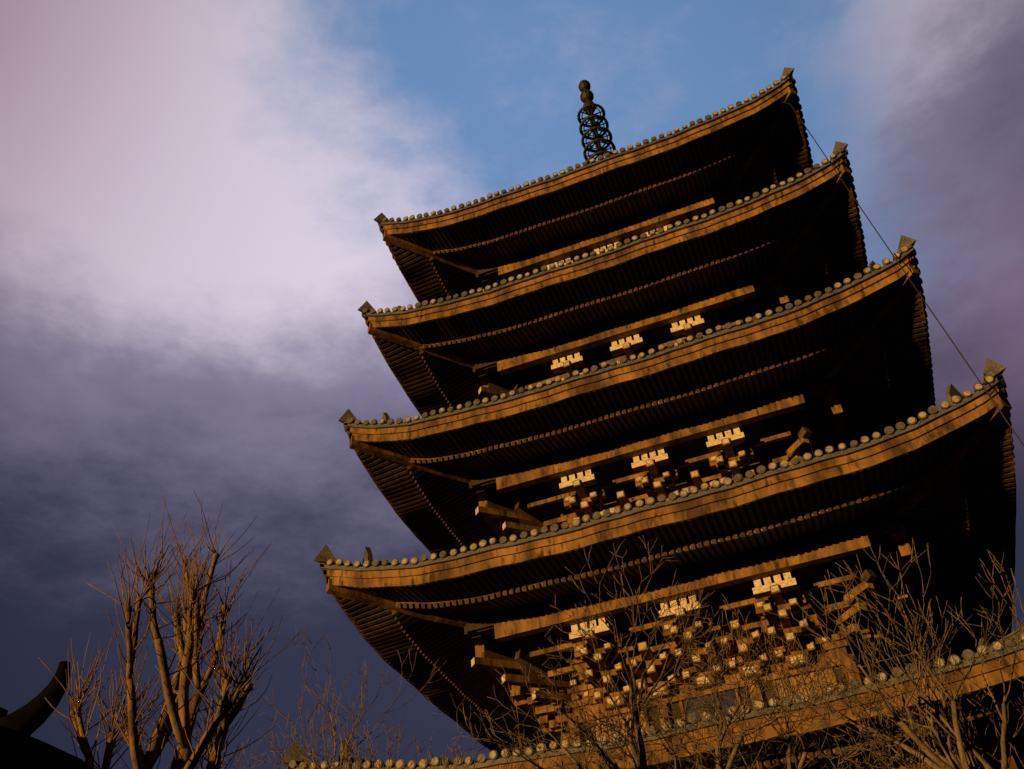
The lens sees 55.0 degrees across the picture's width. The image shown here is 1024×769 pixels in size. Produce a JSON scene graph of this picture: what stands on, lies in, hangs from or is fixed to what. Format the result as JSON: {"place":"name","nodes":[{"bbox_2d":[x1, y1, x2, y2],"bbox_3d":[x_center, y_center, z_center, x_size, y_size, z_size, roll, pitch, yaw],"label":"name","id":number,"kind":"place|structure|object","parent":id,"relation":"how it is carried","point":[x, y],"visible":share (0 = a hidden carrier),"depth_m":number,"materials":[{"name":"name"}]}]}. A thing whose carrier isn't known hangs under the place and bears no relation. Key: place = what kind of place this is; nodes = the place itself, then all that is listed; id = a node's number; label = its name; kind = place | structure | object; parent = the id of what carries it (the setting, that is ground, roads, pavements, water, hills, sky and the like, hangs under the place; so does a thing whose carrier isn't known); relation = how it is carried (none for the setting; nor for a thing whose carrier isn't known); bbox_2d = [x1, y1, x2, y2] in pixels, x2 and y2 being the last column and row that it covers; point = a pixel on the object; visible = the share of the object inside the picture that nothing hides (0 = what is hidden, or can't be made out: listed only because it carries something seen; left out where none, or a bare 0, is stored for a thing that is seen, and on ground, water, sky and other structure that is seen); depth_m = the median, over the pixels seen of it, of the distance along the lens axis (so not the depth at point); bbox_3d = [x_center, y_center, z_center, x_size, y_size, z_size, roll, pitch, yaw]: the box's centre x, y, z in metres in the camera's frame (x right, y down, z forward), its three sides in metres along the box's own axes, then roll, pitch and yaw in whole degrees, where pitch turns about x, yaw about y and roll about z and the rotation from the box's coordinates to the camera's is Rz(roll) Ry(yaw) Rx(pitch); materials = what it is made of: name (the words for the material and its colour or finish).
{"place":"outdoors","nodes":[
{"label":"outdoors","id":0,"kind":"place"},
{"bbox_2d":[0,661,85,768],"bbox_3d":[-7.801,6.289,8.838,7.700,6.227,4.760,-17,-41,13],"label":"roof","id":1,"kind":"structure","parent":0,"point":[21,747],"depth_m":9.64,"materials":[{"name":"black tile"}]},
{"bbox_2d":[0,0,1023,768],"label":"sky","id":2,"kind":"structure","parent":0,"point":[192,192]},
{"bbox_2d":[324,80,1023,768],"bbox_3d":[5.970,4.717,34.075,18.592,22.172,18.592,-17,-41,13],"label":"roof eaves","id":3,"kind":"object","parent":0,"point":[960,520],"visible":0.62,"depth_m":28.98,"materials":[{"name":"brown wood"}]},
{"bbox_2d":[281,67,1023,768],"bbox_3d":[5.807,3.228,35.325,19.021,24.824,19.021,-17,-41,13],"label":"tiled roof edges","id":4,"kind":"object","parent":3,"relation":"on","point":[951,403],"visible":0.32,"depth_m":26.64,"materials":[{"name":"tile"}]},
{"bbox_2d":[577,80,615,163],"bbox_3d":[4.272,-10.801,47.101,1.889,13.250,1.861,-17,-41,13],"label":"spire","id":5,"kind":"structure","parent":4,"relation":"on","point":[589,108],"depth_m":48.44,"materials":[{"name":"black metal"}]},
{"bbox_2d":[326,87,1023,768],"bbox_3d":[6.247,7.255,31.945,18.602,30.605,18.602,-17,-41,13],"label":"pagoda woodwork","id":6,"kind":"object","parent":4,"relation":"attached to","point":[758,587],"visible":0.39,"depth_m":28.47,"materials":[{"name":"brown wood"}]},
{"bbox_2d":[778,88,1023,446],"bbox_3d":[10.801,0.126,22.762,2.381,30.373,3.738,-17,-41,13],"label":"cable","id":7,"kind":"object","parent":3,"relation":"attached to","point":[912,283],"visible":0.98,"depth_m":25.38,"materials":[{"name":"black metal"}]},
{"label":"ground","id":8,"kind":"structure","parent":0,"visible":0},
{"bbox_2d":[38,490,298,768],"bbox_3d":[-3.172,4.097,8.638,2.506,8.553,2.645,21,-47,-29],"label":"pollard tree","id":9,"kind":"object","parent":8,"relation":"on","point":[178,714],"visible":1,"depth_m":9.44,"materials":[{"name":"brown plant"}]},
{"bbox_2d":[198,622,551,768],"bbox_3d":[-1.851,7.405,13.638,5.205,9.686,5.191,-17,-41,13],"label":"bare tree","id":10,"kind":"object","parent":8,"relation":"on","point":[334,747],"visible":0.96,"depth_m":15.53,"materials":[{"name":"brown plant"}]},
{"bbox_2d":[451,536,946,768],"bbox_3d":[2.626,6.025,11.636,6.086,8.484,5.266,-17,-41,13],"label":"bare tree","id":11,"kind":"object","parent":8,"relation":"on","point":[639,760],"visible":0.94,"depth_m":12.40,"materials":[{"name":"brown plant"}]},
{"bbox_2d":[764,537,1023,768],"bbox_3d":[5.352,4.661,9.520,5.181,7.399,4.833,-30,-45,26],"label":"bare tree","id":12,"kind":"object","parent":8,"relation":"on","point":[935,760],"visible":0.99,"depth_m":10.87,"materials":[{"name":"brown plant"}]}
]}

